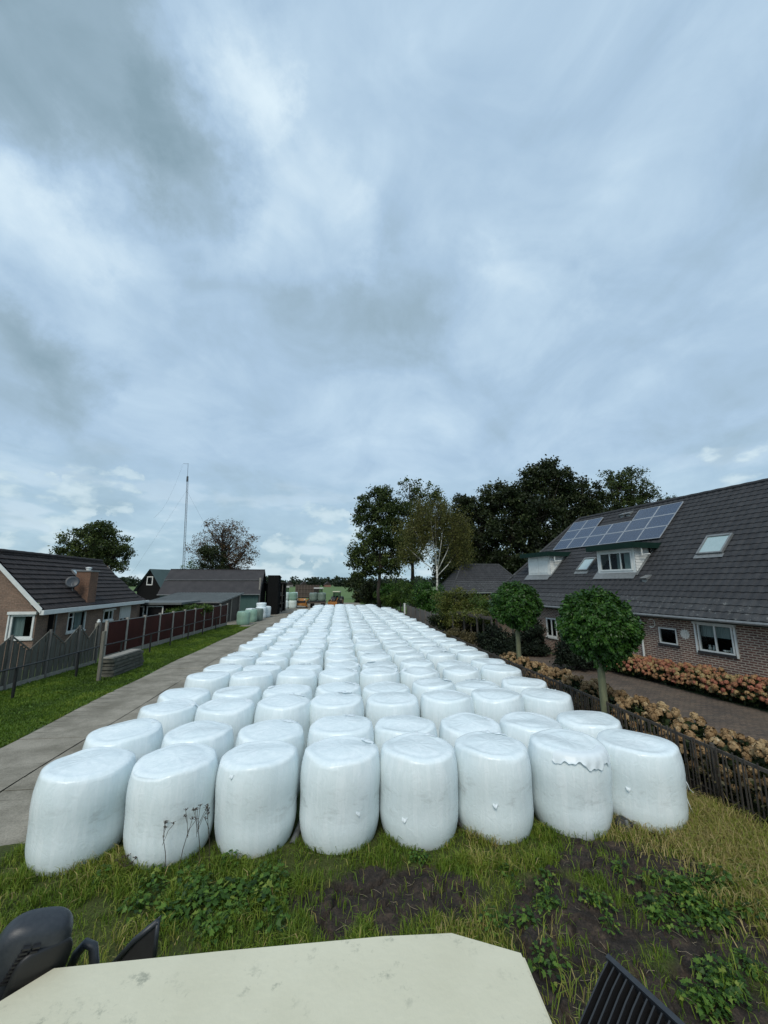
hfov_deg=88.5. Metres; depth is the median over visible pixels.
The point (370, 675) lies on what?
wrapped bale
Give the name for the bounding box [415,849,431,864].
leafy weed
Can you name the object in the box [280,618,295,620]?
wrapped bale
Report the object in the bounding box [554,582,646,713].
round tree
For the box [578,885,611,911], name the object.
leafy weed
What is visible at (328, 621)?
wrapped bale
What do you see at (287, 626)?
wrapped bale
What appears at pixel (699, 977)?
leafy weed
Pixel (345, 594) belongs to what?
field
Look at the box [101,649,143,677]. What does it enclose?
slab stack
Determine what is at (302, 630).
wrapped bale
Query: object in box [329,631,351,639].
wrapped bale
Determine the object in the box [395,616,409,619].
wrapped bale
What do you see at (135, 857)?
leafy weed
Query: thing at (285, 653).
wrapped bale
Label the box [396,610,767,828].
paling fence
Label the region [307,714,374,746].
wrapped bale
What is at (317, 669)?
wrapped bale
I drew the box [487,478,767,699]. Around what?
farmhouse
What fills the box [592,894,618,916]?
leafy weed
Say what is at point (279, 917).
leafy weed
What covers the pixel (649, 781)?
wrapped bale
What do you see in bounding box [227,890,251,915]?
leafy weed
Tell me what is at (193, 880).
leafy weed
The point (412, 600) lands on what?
shrub
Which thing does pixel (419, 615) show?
board fence
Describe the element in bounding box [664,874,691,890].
leafy weed
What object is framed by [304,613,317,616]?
wrapped bale
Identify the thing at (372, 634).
wrapped bale
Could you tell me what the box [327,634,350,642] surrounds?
wrapped bale
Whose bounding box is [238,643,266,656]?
wrapped bale
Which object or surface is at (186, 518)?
radio mast
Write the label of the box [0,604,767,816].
ground
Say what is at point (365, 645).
wrapped bale
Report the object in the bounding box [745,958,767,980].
leafy weed
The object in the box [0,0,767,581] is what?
sky
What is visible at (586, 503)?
oak tree
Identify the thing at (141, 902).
leafy weed
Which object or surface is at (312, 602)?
bale trailer
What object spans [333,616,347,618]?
wrapped bale
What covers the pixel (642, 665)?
hydrangea
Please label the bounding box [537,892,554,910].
leafy weed
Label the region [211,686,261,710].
wrapped bale
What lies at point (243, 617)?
wrapped bale
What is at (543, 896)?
leafy weed
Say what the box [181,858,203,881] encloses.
leafy weed
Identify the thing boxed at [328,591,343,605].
tractor
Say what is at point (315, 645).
wrapped bale
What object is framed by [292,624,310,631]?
wrapped bale
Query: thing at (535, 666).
hydrangea
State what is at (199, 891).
leafy weed
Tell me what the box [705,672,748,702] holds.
hydrangea
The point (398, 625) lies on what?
wrapped bale
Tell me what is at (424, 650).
wrapped bale
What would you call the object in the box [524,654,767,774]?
brick path
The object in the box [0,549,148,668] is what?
bungalow
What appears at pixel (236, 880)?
leafy weed
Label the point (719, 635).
window
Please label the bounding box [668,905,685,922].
leafy weed
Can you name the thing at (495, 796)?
wrapped bale
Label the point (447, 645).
wrapped bale
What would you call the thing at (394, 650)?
wrapped bale
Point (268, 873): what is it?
leafy weed
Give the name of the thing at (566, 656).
bush
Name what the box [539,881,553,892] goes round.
leafy weed
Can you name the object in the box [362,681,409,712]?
wrapped bale
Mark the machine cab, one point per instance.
(447, 978)
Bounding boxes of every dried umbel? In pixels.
[162,820,174,875]
[178,808,198,870]
[192,804,209,865]
[204,804,209,867]
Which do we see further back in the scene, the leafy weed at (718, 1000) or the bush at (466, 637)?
the bush at (466, 637)
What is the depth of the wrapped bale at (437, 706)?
9.26 m
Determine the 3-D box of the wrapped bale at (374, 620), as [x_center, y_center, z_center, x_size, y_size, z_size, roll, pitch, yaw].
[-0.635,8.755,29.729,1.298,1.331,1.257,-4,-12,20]
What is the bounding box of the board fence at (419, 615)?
[407,605,445,631]
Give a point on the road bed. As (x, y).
(107, 725)
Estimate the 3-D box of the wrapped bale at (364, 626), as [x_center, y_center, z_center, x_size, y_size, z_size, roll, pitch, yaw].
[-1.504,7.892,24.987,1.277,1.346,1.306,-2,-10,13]
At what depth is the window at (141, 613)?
32.45 m
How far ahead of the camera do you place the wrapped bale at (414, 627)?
25.05 m
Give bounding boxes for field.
[30,585,438,603]
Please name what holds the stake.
on the grass verge
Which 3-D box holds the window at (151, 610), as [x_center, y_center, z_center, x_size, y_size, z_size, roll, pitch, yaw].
[-18.928,8.338,32.540,1.300,1.150,0.047,1,-10,-6]
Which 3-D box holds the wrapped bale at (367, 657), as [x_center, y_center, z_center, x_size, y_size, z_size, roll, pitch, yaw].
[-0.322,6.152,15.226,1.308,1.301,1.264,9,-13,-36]
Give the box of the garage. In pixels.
[438,564,511,614]
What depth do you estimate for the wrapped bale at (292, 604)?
63.01 m
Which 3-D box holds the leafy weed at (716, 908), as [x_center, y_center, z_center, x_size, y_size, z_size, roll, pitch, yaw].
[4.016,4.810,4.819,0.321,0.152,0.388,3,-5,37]
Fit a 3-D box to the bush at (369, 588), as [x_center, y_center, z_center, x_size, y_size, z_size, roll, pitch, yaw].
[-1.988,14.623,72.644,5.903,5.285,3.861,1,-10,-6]
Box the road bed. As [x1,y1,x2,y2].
[0,615,287,810]
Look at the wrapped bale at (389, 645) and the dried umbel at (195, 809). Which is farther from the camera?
the wrapped bale at (389, 645)
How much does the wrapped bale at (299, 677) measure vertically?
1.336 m
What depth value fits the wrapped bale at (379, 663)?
13.47 m
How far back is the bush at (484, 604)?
27.28 m
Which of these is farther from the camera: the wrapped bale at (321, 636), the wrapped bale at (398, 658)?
the wrapped bale at (321, 636)
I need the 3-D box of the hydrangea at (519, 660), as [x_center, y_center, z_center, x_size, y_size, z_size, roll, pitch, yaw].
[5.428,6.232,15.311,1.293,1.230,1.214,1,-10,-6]
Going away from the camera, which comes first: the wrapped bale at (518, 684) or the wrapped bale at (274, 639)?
the wrapped bale at (518, 684)
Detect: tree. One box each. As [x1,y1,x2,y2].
[48,520,137,572]
[180,560,198,569]
[184,518,259,568]
[192,543,229,568]
[343,484,422,607]
[343,573,365,591]
[379,581,403,608]
[389,475,450,606]
[390,580,407,611]
[391,490,475,612]
[396,580,418,605]
[411,580,444,613]
[428,506,516,584]
[439,477,514,577]
[483,454,578,573]
[487,580,544,658]
[548,475,622,528]
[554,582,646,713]
[596,465,667,509]
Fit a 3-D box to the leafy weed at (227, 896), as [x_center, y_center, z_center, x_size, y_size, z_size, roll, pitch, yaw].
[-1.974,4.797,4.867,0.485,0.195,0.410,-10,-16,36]
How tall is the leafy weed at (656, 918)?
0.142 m
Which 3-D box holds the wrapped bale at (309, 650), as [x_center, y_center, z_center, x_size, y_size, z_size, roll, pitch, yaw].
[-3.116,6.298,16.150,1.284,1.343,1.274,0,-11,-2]
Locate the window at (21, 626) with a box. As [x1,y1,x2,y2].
[4,609,53,641]
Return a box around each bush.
[164,603,213,615]
[358,578,387,603]
[427,612,494,635]
[438,625,479,646]
[467,591,490,627]
[474,619,552,656]
[549,638,595,669]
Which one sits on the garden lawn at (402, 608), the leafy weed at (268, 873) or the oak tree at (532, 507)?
the oak tree at (532, 507)
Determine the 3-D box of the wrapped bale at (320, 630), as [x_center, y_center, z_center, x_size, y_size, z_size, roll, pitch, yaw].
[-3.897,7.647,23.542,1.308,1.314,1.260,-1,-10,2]
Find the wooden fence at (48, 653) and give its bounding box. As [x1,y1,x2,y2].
[0,622,100,690]
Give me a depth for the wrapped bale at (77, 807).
5.59 m
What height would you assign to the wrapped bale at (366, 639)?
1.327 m
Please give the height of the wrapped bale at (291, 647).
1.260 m
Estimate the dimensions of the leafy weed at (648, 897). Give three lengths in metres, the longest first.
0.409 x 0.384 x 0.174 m
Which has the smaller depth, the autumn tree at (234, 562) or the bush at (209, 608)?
the bush at (209, 608)
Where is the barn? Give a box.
[157,569,266,610]
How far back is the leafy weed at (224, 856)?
5.64 m
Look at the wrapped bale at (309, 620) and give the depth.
28.87 m
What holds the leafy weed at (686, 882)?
on the soil margin
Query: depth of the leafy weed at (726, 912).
4.68 m
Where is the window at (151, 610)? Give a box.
[146,606,163,615]
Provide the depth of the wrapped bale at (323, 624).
26.25 m
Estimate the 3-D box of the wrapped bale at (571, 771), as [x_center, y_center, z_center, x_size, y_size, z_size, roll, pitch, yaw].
[3.196,4.622,6.801,1.323,1.320,1.302,1,-9,-3]
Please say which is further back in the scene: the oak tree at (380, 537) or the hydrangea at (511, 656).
the oak tree at (380, 537)
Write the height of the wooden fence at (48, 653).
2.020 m
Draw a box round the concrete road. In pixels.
[0,613,290,845]
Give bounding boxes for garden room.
[139,600,199,616]
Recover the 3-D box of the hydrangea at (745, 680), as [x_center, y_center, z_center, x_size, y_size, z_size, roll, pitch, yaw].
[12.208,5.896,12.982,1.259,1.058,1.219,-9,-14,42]
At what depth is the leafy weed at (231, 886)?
5.07 m
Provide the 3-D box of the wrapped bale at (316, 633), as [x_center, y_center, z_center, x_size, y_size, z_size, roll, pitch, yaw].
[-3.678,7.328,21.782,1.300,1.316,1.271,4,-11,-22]
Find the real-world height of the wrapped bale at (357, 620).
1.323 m
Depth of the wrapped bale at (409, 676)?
12.21 m
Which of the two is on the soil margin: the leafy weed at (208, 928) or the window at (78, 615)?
the leafy weed at (208, 928)
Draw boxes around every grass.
[0,786,767,1023]
[614,792,767,975]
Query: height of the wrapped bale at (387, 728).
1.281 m
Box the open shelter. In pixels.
[264,582,287,611]
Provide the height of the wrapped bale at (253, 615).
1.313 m
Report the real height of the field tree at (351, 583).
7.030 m
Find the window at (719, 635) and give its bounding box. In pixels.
[691,621,739,658]
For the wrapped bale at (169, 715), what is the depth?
8.73 m
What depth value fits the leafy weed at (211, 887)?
4.89 m
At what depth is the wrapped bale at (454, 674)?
12.35 m
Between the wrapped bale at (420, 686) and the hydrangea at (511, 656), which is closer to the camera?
the wrapped bale at (420, 686)
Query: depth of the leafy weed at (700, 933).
4.57 m
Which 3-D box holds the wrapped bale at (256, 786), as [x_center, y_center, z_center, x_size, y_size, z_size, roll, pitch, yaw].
[-2.035,4.537,6.357,1.260,1.329,1.276,-4,-11,24]
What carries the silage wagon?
on the concrete road
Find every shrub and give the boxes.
[351,589,362,602]
[373,582,385,603]
[379,593,402,608]
[410,589,426,608]
[428,592,451,614]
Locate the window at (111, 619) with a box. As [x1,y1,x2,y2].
[102,610,113,622]
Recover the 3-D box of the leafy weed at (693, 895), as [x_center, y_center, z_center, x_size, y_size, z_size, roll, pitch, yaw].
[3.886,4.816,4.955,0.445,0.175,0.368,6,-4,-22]
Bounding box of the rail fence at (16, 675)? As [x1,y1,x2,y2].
[0,614,228,698]
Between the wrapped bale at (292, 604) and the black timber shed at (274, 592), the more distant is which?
the wrapped bale at (292, 604)
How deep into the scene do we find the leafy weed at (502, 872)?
5.41 m
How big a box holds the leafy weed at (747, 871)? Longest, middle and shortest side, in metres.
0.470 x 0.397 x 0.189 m
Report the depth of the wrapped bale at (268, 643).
18.53 m
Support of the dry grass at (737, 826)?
on the soil margin
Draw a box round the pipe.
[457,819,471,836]
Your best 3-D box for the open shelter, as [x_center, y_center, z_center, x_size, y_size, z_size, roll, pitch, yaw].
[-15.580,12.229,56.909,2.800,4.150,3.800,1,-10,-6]
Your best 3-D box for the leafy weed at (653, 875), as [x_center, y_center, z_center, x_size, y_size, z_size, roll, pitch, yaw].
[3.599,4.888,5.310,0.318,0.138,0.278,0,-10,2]
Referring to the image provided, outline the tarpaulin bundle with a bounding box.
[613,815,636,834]
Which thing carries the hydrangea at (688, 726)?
on the garden soil
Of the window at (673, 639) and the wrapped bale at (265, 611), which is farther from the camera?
the wrapped bale at (265, 611)
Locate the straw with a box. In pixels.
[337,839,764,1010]
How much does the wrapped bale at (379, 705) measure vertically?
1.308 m
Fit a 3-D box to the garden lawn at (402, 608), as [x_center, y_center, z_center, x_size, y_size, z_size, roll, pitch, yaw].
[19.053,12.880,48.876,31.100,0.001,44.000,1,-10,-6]
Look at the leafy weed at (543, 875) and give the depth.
5.27 m
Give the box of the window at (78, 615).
[65,611,86,634]
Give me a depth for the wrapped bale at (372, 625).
26.62 m
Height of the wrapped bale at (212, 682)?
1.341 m
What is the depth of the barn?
50.47 m
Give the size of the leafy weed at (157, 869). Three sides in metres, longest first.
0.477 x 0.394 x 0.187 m
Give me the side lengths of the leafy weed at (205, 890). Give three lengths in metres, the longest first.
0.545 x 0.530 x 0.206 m
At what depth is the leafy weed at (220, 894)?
4.92 m
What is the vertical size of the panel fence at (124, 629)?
2.060 m
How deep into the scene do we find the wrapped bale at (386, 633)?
21.97 m
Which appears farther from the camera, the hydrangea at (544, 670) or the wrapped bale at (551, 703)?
the hydrangea at (544, 670)
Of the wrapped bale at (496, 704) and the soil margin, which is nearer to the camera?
the soil margin
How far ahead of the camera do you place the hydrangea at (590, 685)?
11.28 m
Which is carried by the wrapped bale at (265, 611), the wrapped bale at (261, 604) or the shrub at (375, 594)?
the wrapped bale at (261, 604)
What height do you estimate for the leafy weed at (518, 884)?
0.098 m
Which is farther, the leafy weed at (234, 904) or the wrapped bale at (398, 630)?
the wrapped bale at (398, 630)
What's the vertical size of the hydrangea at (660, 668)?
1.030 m
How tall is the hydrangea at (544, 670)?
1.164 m
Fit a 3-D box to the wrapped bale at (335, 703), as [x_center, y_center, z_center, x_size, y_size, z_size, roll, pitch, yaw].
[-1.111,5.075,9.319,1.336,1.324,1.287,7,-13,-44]
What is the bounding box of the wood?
[120,575,441,586]
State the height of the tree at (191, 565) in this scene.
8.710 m
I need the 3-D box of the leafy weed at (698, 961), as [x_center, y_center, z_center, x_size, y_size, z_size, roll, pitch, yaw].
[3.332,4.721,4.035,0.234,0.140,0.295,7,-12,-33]
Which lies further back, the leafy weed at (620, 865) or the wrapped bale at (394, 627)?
the wrapped bale at (394, 627)
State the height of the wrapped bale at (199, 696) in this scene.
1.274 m
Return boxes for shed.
[133,569,169,599]
[153,592,243,621]
[267,575,281,614]
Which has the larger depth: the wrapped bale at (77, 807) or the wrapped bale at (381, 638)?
the wrapped bale at (381, 638)
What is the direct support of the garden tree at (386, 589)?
on the ground at (765, 709)
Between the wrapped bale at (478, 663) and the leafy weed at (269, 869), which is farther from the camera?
the wrapped bale at (478, 663)
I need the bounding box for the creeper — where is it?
[523,673,767,830]
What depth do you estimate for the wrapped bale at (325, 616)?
33.16 m
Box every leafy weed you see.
[84,864,120,888]
[115,853,136,872]
[116,882,160,924]
[134,864,169,894]
[143,879,171,899]
[144,900,178,926]
[155,893,193,933]
[163,889,199,923]
[169,864,212,896]
[173,878,209,909]
[179,878,221,916]
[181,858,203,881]
[187,906,228,949]
[190,890,232,928]
[192,886,213,907]
[203,917,235,950]
[204,886,230,909]
[205,888,240,916]
[210,887,235,902]
[211,877,236,901]
[214,876,246,899]
[221,849,246,864]
[226,900,253,925]
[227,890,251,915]
[230,879,258,899]
[241,876,284,908]
[242,868,264,885]
[244,870,268,888]
[253,859,291,892]
[254,882,288,912]
[254,904,290,935]
[257,867,288,893]
[408,848,430,867]
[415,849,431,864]
[477,905,513,937]
[499,863,516,877]
[508,904,534,927]
[510,878,524,895]
[516,908,546,931]
[527,937,572,992]
[532,867,559,890]
[532,902,550,918]
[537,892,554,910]
[538,890,557,903]
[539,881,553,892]
[543,895,565,912]
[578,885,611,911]
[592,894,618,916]
[598,916,622,934]
[611,860,640,884]
[633,891,661,917]
[640,867,663,884]
[643,892,673,916]
[645,902,683,933]
[645,906,675,930]
[650,887,675,908]
[660,877,690,898]
[661,869,693,895]
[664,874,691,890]
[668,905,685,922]
[671,867,708,896]
[672,877,706,893]
[672,893,707,913]
[672,905,709,924]
[675,881,706,907]
[675,978,734,1023]
[678,917,702,938]
[680,891,709,913]
[685,976,731,1020]
[689,956,734,985]
[691,904,729,932]
[692,958,720,983]
[694,904,738,937]
[695,872,733,892]
[695,895,720,914]
[696,983,730,1023]
[697,862,717,877]
[699,862,738,886]
[699,892,728,924]
[702,953,746,993]
[703,875,728,892]
[703,967,742,1005]
[705,881,737,906]
[709,907,738,928]
[713,962,736,982]
[717,981,752,1011]
[725,974,753,1000]
[727,953,761,980]
[729,896,766,919]
[729,946,765,973]
[734,863,758,888]
[735,868,767,894]
[742,897,767,914]
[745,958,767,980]
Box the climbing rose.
[430,586,493,632]
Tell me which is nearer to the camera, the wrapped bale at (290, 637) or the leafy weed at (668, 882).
the leafy weed at (668, 882)
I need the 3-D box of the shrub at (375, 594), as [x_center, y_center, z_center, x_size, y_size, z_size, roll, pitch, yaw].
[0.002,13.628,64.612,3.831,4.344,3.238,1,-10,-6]
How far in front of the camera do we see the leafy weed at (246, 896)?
5.00 m
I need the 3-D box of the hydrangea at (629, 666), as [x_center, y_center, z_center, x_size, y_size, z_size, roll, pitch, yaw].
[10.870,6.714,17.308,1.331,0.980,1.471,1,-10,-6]
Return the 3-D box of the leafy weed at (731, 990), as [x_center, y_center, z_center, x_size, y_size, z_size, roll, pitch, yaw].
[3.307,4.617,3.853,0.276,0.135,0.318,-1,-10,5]
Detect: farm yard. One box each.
[31,603,280,626]
[280,603,360,612]
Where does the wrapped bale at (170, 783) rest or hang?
on the soil margin
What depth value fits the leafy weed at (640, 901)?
4.90 m
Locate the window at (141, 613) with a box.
[139,606,144,616]
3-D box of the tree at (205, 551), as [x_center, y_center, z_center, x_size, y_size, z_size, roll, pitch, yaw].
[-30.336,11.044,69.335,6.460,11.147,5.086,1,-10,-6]
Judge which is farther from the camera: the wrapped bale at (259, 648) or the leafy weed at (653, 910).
the wrapped bale at (259, 648)
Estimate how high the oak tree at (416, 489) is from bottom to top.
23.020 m
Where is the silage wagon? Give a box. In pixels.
[295,585,318,603]
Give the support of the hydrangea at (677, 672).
on the ground at (765, 709)
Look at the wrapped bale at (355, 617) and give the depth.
32.12 m
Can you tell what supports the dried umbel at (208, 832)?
on the soil margin
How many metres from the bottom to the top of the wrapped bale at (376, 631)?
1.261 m
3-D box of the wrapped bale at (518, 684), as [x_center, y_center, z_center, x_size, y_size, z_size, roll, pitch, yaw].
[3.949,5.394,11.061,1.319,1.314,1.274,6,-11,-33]
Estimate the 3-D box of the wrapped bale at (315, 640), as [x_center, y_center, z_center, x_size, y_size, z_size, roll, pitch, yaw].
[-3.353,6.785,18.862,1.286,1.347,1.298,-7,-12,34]
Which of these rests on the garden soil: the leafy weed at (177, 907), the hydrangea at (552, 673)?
the hydrangea at (552, 673)
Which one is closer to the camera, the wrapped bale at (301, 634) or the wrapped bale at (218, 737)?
the wrapped bale at (218, 737)
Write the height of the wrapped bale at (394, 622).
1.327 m
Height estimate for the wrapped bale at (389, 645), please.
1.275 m
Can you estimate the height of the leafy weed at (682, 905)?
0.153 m
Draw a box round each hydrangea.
[501,651,525,663]
[510,657,531,667]
[523,661,547,677]
[535,666,559,686]
[543,667,571,691]
[555,673,589,709]
[575,678,613,710]
[592,685,635,728]
[606,664,623,672]
[611,694,658,731]
[617,654,642,676]
[633,655,664,680]
[638,701,688,759]
[650,658,686,685]
[663,711,729,785]
[665,662,703,690]
[684,664,725,695]
[695,728,762,805]
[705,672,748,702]
[729,674,767,708]
[735,738,767,815]
[754,679,767,707]
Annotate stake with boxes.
[96,631,106,680]
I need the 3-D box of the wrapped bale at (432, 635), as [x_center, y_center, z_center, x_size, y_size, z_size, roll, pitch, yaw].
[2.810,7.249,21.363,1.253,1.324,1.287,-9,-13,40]
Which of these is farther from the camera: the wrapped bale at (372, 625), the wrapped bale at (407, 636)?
the wrapped bale at (372, 625)
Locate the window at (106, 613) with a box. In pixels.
[104,607,129,619]
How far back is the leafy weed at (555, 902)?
4.86 m
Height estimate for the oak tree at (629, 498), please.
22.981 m
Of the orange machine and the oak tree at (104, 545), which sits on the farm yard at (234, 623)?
the oak tree at (104, 545)
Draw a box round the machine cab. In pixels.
[0,906,684,1023]
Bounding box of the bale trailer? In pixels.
[309,600,325,607]
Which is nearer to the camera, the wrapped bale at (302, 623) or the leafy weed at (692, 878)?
the leafy weed at (692, 878)
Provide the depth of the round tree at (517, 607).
15.58 m
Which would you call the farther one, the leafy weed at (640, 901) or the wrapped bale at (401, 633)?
the wrapped bale at (401, 633)
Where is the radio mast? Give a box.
[155,473,208,568]
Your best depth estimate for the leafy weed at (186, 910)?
4.69 m
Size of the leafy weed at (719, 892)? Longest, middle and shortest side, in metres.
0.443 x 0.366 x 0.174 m
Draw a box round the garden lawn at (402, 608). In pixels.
[396,606,669,641]
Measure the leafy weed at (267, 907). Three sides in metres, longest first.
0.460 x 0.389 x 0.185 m
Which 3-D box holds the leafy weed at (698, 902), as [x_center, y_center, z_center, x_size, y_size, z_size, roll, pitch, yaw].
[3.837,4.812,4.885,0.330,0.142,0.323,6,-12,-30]
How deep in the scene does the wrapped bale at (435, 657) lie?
15.14 m
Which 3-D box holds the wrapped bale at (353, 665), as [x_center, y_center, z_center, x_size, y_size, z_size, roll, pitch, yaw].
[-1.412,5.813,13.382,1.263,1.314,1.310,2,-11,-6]
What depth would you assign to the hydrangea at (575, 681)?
12.11 m
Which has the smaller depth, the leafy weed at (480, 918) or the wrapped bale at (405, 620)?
the leafy weed at (480, 918)
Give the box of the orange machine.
[297,598,308,607]
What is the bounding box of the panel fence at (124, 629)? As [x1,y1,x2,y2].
[104,603,227,656]
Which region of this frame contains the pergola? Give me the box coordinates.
[450,611,513,643]
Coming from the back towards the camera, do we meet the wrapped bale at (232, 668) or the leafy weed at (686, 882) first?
the wrapped bale at (232, 668)
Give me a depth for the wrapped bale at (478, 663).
13.81 m
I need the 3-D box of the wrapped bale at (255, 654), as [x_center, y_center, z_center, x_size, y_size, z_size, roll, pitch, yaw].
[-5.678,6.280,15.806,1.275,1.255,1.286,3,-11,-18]
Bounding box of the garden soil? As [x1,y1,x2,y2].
[447,631,744,793]
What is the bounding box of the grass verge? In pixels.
[0,626,241,741]
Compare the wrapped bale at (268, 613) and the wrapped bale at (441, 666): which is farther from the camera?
the wrapped bale at (268, 613)
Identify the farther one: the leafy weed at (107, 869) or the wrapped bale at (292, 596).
the wrapped bale at (292, 596)
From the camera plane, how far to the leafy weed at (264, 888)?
4.95 m
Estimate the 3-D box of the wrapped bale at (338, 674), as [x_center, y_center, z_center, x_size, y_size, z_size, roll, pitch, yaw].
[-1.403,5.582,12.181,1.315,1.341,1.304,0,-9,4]
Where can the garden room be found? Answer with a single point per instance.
(153, 607)
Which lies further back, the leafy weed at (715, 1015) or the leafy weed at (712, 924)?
the leafy weed at (712, 924)
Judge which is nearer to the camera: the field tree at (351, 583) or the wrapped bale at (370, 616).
the wrapped bale at (370, 616)
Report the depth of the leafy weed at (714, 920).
4.64 m
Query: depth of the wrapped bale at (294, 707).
8.89 m
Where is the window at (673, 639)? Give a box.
[658,627,679,647]
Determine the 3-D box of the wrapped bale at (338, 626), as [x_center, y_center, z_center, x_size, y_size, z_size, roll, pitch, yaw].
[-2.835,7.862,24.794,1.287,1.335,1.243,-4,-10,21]
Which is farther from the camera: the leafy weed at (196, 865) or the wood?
the wood
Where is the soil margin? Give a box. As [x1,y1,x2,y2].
[0,795,767,1023]
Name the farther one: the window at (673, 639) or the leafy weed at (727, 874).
the window at (673, 639)
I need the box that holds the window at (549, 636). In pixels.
[546,618,557,639]
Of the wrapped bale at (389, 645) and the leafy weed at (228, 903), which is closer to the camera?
the leafy weed at (228, 903)
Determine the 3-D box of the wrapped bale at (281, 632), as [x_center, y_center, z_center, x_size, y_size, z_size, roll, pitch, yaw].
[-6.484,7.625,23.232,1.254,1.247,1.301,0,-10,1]
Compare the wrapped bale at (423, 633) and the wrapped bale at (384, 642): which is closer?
the wrapped bale at (384, 642)
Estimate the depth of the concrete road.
11.10 m
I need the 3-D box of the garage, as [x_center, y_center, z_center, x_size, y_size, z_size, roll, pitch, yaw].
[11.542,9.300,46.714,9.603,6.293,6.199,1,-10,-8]
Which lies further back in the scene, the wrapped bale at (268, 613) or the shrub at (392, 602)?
the shrub at (392, 602)
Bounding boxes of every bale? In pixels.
[25,747,135,877]
[82,718,163,761]
[123,743,217,869]
[137,699,197,735]
[157,687,210,706]
[161,720,233,766]
[184,671,229,698]
[194,697,254,746]
[203,663,242,676]
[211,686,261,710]
[214,740,298,858]
[219,655,254,667]
[227,651,258,661]
[229,670,273,695]
[235,719,304,796]
[236,611,249,624]
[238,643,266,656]
[242,663,281,685]
[245,609,257,622]
[246,640,272,649]
[252,636,276,644]
[254,693,310,751]
[255,608,263,620]
[255,656,288,670]
[256,602,265,606]
[256,607,266,617]
[258,632,280,637]
[261,649,291,661]
[262,684,312,699]
[264,630,284,635]
[266,606,270,616]
[266,626,286,632]
[268,644,295,655]
[272,624,291,628]
[274,640,300,649]
[276,669,316,697]
[277,635,301,643]
[279,620,295,625]
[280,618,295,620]
[283,633,304,639]
[286,628,306,634]
[286,663,321,686]
[287,627,306,629]
[288,600,296,607]
[289,592,296,600]
[289,653,323,670]
[290,819,300,842]
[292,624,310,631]
[293,622,310,624]
[293,647,323,663]
[297,619,313,624]
[298,643,325,669]
[299,735,379,854]
[301,638,327,650]
[303,634,326,639]
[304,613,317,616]
[307,626,327,632]
[307,632,328,635]
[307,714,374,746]
[308,628,329,633]
[309,593,317,600]
[310,691,364,725]
[311,623,329,628]
[314,618,330,622]
[315,620,331,626]
[315,681,361,696]
[318,593,325,600]
[318,615,331,620]
[318,667,359,685]
[324,647,354,661]
[324,654,357,669]
[325,661,360,675]
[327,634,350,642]
[327,641,354,650]
[328,638,353,644]
[329,625,348,631]
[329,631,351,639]
[331,628,351,633]
[332,619,348,622]
[332,622,348,624]
[332,624,349,627]
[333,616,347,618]
[349,615,363,618]
[350,619,366,623]
[351,623,368,625]
[351,625,369,629]
[352,627,372,637]
[352,634,374,643]
[353,632,374,635]
[355,637,379,643]
[355,640,382,656]
[357,649,385,662]
[359,652,391,667]
[359,666,399,691]
[361,661,397,670]
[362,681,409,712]
[363,615,377,617]
[365,692,419,729]
[367,619,383,623]
[369,622,385,626]
[370,624,388,627]
[371,626,389,632]
[374,629,391,637]
[374,715,437,755]
[376,630,397,637]
[377,613,390,616]
[378,634,400,642]
[379,731,457,850]
[382,639,407,649]
[384,619,399,623]
[384,642,409,652]
[387,621,403,625]
[387,646,417,661]
[389,624,406,626]
[390,625,408,630]
[391,613,404,617]
[393,651,424,670]
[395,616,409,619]
[395,628,413,635]
[399,631,420,637]
[399,658,434,674]
[399,666,439,692]
[401,618,416,623]
[401,634,424,640]
[405,621,421,625]
[408,623,425,628]
[408,637,431,646]
[411,625,428,630]
[411,642,437,651]
[411,678,455,709]
[416,628,435,632]
[419,646,446,658]
[420,689,474,736]
[421,631,441,635]
[424,632,445,640]
[426,650,456,668]
[432,637,456,645]
[436,660,470,678]
[439,641,465,650]
[439,712,501,747]
[442,665,481,683]
[449,645,477,655]
[454,730,533,844]
[455,678,499,695]
[457,651,488,663]
[471,658,505,669]
[471,687,524,723]
[480,663,521,687]
[499,712,562,750]
[501,676,547,692]
[520,688,573,719]
[528,728,612,840]
[556,710,621,737]
[596,729,691,833]
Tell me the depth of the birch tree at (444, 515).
46.83 m
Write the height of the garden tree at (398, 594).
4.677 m
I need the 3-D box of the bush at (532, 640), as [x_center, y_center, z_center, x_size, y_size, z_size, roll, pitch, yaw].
[7.287,7.327,22.680,4.277,2.536,3.312,1,-10,-6]
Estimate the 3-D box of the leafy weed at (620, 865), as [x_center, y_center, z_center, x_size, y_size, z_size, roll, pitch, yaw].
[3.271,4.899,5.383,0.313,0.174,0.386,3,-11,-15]
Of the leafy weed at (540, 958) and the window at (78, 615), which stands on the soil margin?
the leafy weed at (540, 958)
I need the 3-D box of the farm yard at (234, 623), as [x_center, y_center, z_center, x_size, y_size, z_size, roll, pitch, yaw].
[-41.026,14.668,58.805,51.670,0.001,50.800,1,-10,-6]
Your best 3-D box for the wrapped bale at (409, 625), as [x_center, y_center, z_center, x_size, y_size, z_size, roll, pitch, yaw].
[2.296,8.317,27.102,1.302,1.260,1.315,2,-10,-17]
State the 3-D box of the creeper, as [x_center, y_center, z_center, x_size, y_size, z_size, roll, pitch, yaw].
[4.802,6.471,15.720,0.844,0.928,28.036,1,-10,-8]

